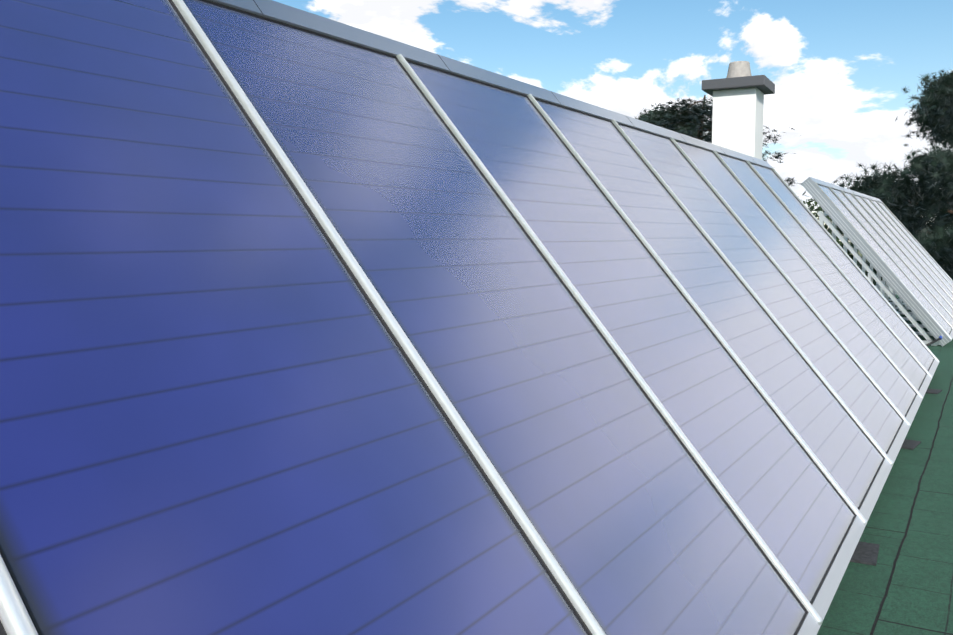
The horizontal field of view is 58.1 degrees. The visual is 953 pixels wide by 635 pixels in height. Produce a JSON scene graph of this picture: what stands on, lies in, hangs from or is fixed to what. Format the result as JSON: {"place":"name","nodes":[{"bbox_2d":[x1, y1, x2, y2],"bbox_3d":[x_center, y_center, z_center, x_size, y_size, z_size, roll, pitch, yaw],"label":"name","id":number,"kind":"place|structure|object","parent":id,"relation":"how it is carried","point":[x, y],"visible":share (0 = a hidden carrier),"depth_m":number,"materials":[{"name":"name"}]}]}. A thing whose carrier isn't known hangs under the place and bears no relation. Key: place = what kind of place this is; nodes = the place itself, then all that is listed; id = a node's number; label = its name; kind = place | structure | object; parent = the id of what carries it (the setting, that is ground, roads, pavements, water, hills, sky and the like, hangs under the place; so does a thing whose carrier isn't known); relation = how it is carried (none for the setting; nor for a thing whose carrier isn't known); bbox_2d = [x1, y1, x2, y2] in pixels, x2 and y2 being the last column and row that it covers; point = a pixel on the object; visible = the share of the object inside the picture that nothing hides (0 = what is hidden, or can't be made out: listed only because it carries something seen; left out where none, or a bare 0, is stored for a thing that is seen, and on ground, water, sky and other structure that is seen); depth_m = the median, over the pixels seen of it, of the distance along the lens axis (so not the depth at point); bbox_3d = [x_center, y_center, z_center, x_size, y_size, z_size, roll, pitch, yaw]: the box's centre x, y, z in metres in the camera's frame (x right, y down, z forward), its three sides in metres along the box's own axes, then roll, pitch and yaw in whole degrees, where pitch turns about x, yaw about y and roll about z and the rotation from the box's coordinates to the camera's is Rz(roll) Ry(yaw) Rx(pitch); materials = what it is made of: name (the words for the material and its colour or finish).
{"place":"outdoors","nodes":[
{"label":"outdoors","id":0,"kind":"place"},
{"bbox_2d":[273,0,952,241],"label":"sky","id":1,"kind":"structure","parent":0,"point":[839,70],"materials":[{"name":"blue"}]},
{"bbox_2d":[634,105,774,169],"bbox_3d":[7.980,-2.492,37.575,9.560,13.561,9.625,-1,5,-9],"label":"pine tree","id":2,"kind":"object","parent":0,"point":[651,114],"depth_m":35.84,"materials":[{"name":"green plant"}]},
{"bbox_2d":[640,95,810,196],"bbox_3d":[5.945,-0.915,27.554,9.174,12.236,9.951,3,6,31],"label":"cedar tree","id":3,"kind":"object","parent":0,"point":[695,111],"visible":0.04,"depth_m":26.26,"materials":[{"name":"green plant"}]},
{"bbox_2d":[798,191,831,232],"bbox_3d":[13.215,-0.465,36.544,7.470,9.660,8.001,3,6,31],"label":"tree","id":4,"kind":"object","parent":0,"point":[809,204],"depth_m":35.25,"materials":[{"name":"green plant"}]},
{"bbox_2d":[824,226,861,258],"bbox_3d":[11.594,0.715,29.924,6.985,8.555,8.710,3,6,31],"label":"tree","id":5,"kind":"object","parent":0,"point":[840,243],"depth_m":29.58,"materials":[{"name":"green plant"}]},
{"bbox_2d":[819,69,952,285],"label":"pine tree","id":6,"kind":"object","parent":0,"point":[907,201],"visible":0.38,"depth_m":21.32,"materials":[{"name":"green plant"}]},
{"bbox_3d":[0.950,4.074,4.188,15.500,6.660,35.500,3,6,31],"label":"building","id":7,"kind":"object","parent":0,"visible":0},
{"bbox_2d":[817,293,952,634],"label":"roof","id":8,"kind":"structure","parent":7,"relation":"on","point":[904,586],"depth_m":3.58,"materials":[{"name":"tile"}]},
{"bbox_2d":[0,0,941,634],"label":"solar panel","id":9,"kind":"object","parent":8,"relation":"on","point":[312,324],"visible":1,"depth_m":2.06,"materials":[{"name":"blue glass"}]},
{"bbox_2d":[702,61,774,159],"bbox_3d":[2.750,-1.122,9.092,0.625,3.090,0.625,3,6,28],"label":"chimney","id":10,"kind":"object","parent":8,"relation":"on","point":[738,92],"visible":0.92,"depth_m":8.81,"materials":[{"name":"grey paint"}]},
{"bbox_2d":[801,177,952,346],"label":"solar panel","id":11,"kind":"object","parent":8,"relation":"on","point":[911,272],"visible":0.81,"depth_m":11.22,"materials":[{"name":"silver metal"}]},
{"bbox_2d":[926,335,942,345],"bbox_3d":[4.920,0.297,9.970,0.972,0.188,0.219,1,5,12],"label":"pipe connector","id":12,"kind":"object","parent":8,"relation":"on","point":[936,340],"visible":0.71,"depth_m":9.82,"materials":[{"name":"silver metal"}]}
]}

